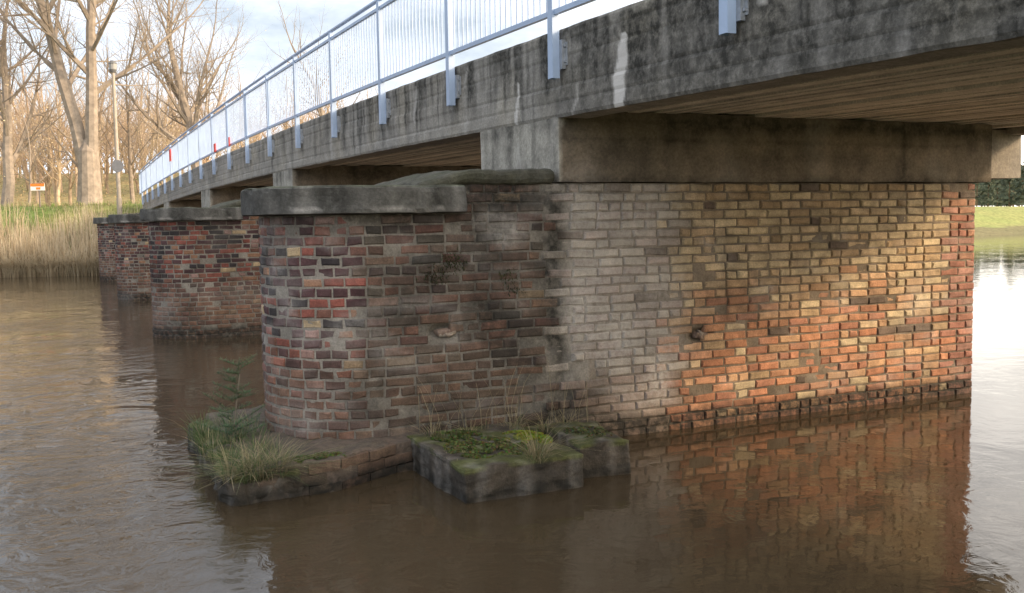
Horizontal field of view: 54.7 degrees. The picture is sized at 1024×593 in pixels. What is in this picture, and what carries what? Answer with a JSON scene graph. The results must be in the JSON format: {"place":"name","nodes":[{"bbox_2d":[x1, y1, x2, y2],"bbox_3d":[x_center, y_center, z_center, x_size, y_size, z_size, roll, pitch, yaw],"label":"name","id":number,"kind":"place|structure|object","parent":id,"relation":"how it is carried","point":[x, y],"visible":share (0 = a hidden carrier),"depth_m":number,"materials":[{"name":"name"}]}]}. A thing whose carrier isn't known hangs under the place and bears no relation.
{"place":"outdoors","nodes":[
{"label":"outdoors","id":0,"kind":"place"},
{"bbox_2d":[0,198,141,231],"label":"bank grass","id":1,"kind":"structure","parent":0,"point":[76,204],"depth_m":43.80,"materials":[{"name":"plant"}]},
{"bbox_2d":[0,233,1023,592],"bbox_3d":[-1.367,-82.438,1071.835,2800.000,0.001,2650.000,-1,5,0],"label":"river water","id":2,"kind":"structure","parent":0,"point":[100,387],"depth_m":6.67,"materials":[{"name":"brown liquid"}]},
{"bbox_2d":[93,200,201,280],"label":"brick bridge pier","id":3,"kind":"structure","parent":2,"relation":"in","point":[106,250],"depth_m":33.74,"materials":[{"name":"brick"}]},
{"bbox_2d":[108,187,261,299],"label":"brick bridge pier","id":4,"kind":"structure","parent":2,"relation":"in","point":[132,253],"depth_m":25.06,"materials":[{"name":"brick"}]},
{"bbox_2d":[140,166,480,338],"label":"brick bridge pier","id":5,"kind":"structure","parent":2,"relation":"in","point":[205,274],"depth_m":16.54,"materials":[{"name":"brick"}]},
{"bbox_2d":[406,422,583,503],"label":"mossy stone slab","id":6,"kind":"structure","parent":2,"relation":"in","point":[466,480],"depth_m":6.88,"materials":[{"name":"grey stone"}]},
{"bbox_2d":[430,429,482,441],"bbox_3d":[-0.430,1.062,7.598,0.411,0.044,0.400,-3,5,-25],"label":"moss patch","id":7,"kind":"object","parent":6,"relation":"on","point":[462,435],"visible":0.94,"depth_m":7.58,"materials":[{"name":"green plant"}]},
{"bbox_2d":[442,436,527,458],"bbox_3d":[-0.192,1.090,7.214,0.615,0.045,0.710,-3,5,-25],"label":"moss patch","id":8,"kind":"object","parent":6,"relation":"on","point":[470,443],"visible":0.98,"depth_m":7.17,"materials":[{"name":"green plant"}]},
{"bbox_2d":[411,357,616,464],"bbox_3d":[0.142,0.828,7.357,1.835,0.590,2.124,-3,5,-25],"label":"grass tuft","id":9,"kind":"object","parent":6,"relation":"on","point":[538,451],"visible":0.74,"depth_m":7.64,"materials":[{"name":"green plant"}]},
{"bbox_2d":[502,430,552,444],"bbox_3d":[0.114,1.062,7.502,0.352,0.042,0.533,-3,5,-25],"label":"moss patch","id":10,"kind":"object","parent":6,"relation":"on","point":[541,435],"visible":0.77,"depth_m":7.49,"materials":[{"name":"green plant"}]},
{"bbox_2d":[544,421,630,477],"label":"mossy stone block","id":11,"kind":"structure","parent":2,"relation":"in","point":[604,461],"depth_m":7.31,"materials":[{"name":"grey stone"}]},
{"bbox_2d":[563,425,611,438],"bbox_3d":[0.581,1.035,7.591,0.323,0.043,0.494,-3,5,-25],"label":"moss patch","id":12,"kind":"object","parent":11,"relation":"on","point":[599,432],"visible":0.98,"depth_m":7.60,"materials":[{"name":"green plant"}]},
{"bbox_2d":[205,112,1020,500],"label":"brick bridge pier","id":13,"kind":"structure","parent":2,"relation":"in","point":[683,270],"depth_m":8.53,"materials":[{"name":"brick"}]},
{"bbox_2d":[187,418,303,505],"bbox_3d":[-2.129,1.386,7.736,0.586,0.566,2.239,-3,5,-25],"label":"soil ledge","id":14,"kind":"object","parent":13,"relation":"on","point":[247,494],"visible":0.26,"depth_m":6.81,"materials":[{"name":"soil"}]},
{"bbox_2d":[194,353,270,439],"bbox_3d":[-2.169,0.823,7.621,0.593,0.795,0.522,-1,5,3],"label":"pine sapling","id":15,"kind":"object","parent":14,"relation":"on","point":[232,427],"visible":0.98,"depth_m":7.61,"materials":[{"name":"green plant"}]},
{"bbox_2d":[131,408,372,494],"bbox_3d":[-1.986,1.063,7.275,1.984,0.305,2.753,-3,5,-25],"label":"grass tuft","id":16,"kind":"object","parent":14,"relation":"on","point":[199,438],"visible":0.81,"depth_m":7.01,"materials":[{"name":"green plant"}]},
{"bbox_2d":[292,451,346,462],"bbox_3d":[-1.385,1.135,7.053,0.404,0.042,0.198,-4,5,-32],"label":"moss patch","id":17,"kind":"object","parent":13,"relation":"on","point":[325,456],"visible":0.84,"depth_m":7.02,"materials":[{"name":"green plant"}]},
{"bbox_2d":[416,261,448,288],"bbox_3d":[-0.587,-0.160,7.715,0.345,0.235,0.089,-3,5,-25],"label":"wall weed","id":18,"kind":"object","parent":13,"relation":"attached to","point":[426,275],"depth_m":7.74,"materials":[{"name":"green plant"}]},
{"bbox_2d":[436,246,467,277],"bbox_3d":[-0.429,-0.244,7.784,0.337,0.304,0.088,-3,5,-25],"label":"wall weed","id":19,"kind":"object","parent":13,"relation":"attached to","point":[463,263],"depth_m":7.80,"materials":[{"name":"green plant"}]},
{"bbox_2d":[493,267,517,286],"bbox_3d":[-0.005,-0.158,7.989,0.299,0.168,0.086,-3,5,-25],"label":"wall weed","id":20,"kind":"object","parent":13,"relation":"attached to","point":[505,277],"depth_m":8.02,"materials":[{"name":"green plant"}]},
{"bbox_2d":[502,282,523,296],"bbox_3d":[0.024,-0.046,8.013,0.235,0.155,0.083,-3,5,-25],"label":"wall weed","id":21,"kind":"object","parent":13,"relation":"attached to","point":[512,289],"depth_m":8.05,"materials":[{"name":"green plant"}]},
{"bbox_2d":[142,0,1023,208],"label":"concrete bridge deck","id":22,"kind":"structure","parent":13,"relation":"on","point":[947,61],"depth_m":7.19,"materials":[{"name":"grey concrete"}]},
{"bbox_2d":[138,0,748,204],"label":"steel railing","id":23,"kind":"object","parent":22,"relation":"attached to","point":[190,148],"visible":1,"depth_m":13.41,"materials":[{"name":"white metal"}]},
{"bbox_2d":[0,172,1023,276],"bbox_3d":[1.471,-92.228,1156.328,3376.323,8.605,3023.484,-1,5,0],"label":"ground","id":24,"kind":"structure","parent":0,"point":[997,220],"depth_m":77.60,"materials":[{"name":"green plant"}]},
{"bbox_2d":[0,79,69,205],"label":"bare deciduous tree","id":25,"kind":"object","parent":24,"relation":"on","point":[30,176],"visible":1,"depth_m":45.70,"materials":[{"name":"brown plant"}]},
{"bbox_2d":[30,184,44,206],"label":"information sign","id":26,"kind":"object","parent":24,"relation":"on","point":[36,187],"visible":0.91,"depth_m":43.97,"materials":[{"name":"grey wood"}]},
{"bbox_2d":[0,0,105,205],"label":"bare deciduous tree","id":27,"kind":"object","parent":24,"relation":"on","point":[8,188],"visible":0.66,"depth_m":50.24,"materials":[{"name":"brown plant"}]},
{"bbox_2d":[0,195,146,277],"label":"reed bed","id":28,"kind":"object","parent":24,"relation":"on","point":[28,257],"visible":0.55,"depth_m":37.57,"materials":[{"name":"beige plant"}]},
{"bbox_2d":[11,13,139,169],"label":"bare deciduous tree","id":29,"kind":"object","parent":24,"relation":"on","point":[70,138],"visible":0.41,"depth_m":55.21,"materials":[{"name":"brown plant"}]},
{"bbox_2d":[0,148,230,205],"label":"undergrowth","id":30,"kind":"object","parent":24,"relation":"on","point":[72,179],"visible":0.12,"depth_m":67.70,"materials":[{"name":"brown plant"}]},
{"bbox_2d":[0,0,243,205],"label":"bare deciduous tree","id":31,"kind":"object","parent":24,"relation":"on","point":[89,185],"visible":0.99,"depth_m":47.70,"materials":[{"name":"brown plant"}]},
{"bbox_2d":[74,2,177,203],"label":"bare deciduous tree","id":32,"kind":"object","parent":24,"relation":"on","point":[130,172],"visible":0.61,"depth_m":61.54,"materials":[{"name":"brown plant"}]},
{"bbox_2d":[130,85,178,184],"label":"bare deciduous tree","id":33,"kind":"object","parent":24,"relation":"on","point":[161,182],"visible":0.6,"depth_m":50.67,"materials":[{"name":"brown plant"}]},
{"bbox_2d":[76,0,281,168],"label":"bare deciduous tree","id":34,"kind":"object","parent":24,"relation":"on","point":[185,111],"visible":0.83,"depth_m":57.83,"materials":[{"name":"brown plant"}]},
{"bbox_2d":[0,25,394,205],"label":"distant tree mass","id":35,"kind":"object","parent":24,"relation":"on","point":[180,129],"visible":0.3,"depth_m":74.90,"materials":[{"name":"brown plant"}]},
{"bbox_2d":[155,48,253,157],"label":"bare deciduous tree","id":36,"kind":"object","parent":24,"relation":"on","point":[236,146],"visible":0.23,"depth_m":64.68,"materials":[{"name":"brown plant"}]},
{"bbox_2d":[257,1,369,129],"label":"bare deciduous tree","id":37,"kind":"object","parent":24,"relation":"on","point":[320,111],"visible":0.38,"depth_m":82.83,"materials":[{"name":"brown plant"}]},
{"bbox_2d":[974,161,1023,206],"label":"hedge","id":38,"kind":"object","parent":24,"relation":"on","point":[1002,192],"visible":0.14,"depth_m":186.04,"materials":[{"name":"green plant"}]},
{"bbox_2d":[0,0,1023,206],"label":"sky","id":39,"kind":"structure","parent":0,"point":[265,13],"materials":[{"name":"white"}]},
{"bbox_2d":[522,420,599,430],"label":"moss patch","id":40,"kind":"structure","parent":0,"point":[536,428],"depth_m":8.15,"materials":[{"name":"green plant"}]},
{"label":"concrete","id":41,"kind":"object","parent":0,"visible":0},
{"bbox_2d":[108,60,122,213],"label":"street lamp","id":42,"kind":"object","parent":41,"relation":"on","point":[112,64],"visible":0.95,"depth_m":42.10,"materials":[{"name":"metal"}]},
{"bbox_2d":[111,160,123,171],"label":"round traffic sign","id":43,"kind":"object","parent":42,"relation":"attached to","point":[117,165],"visible":1,"depth_m":42.14,"materials":[{"name":"grey metal"}]}
]}

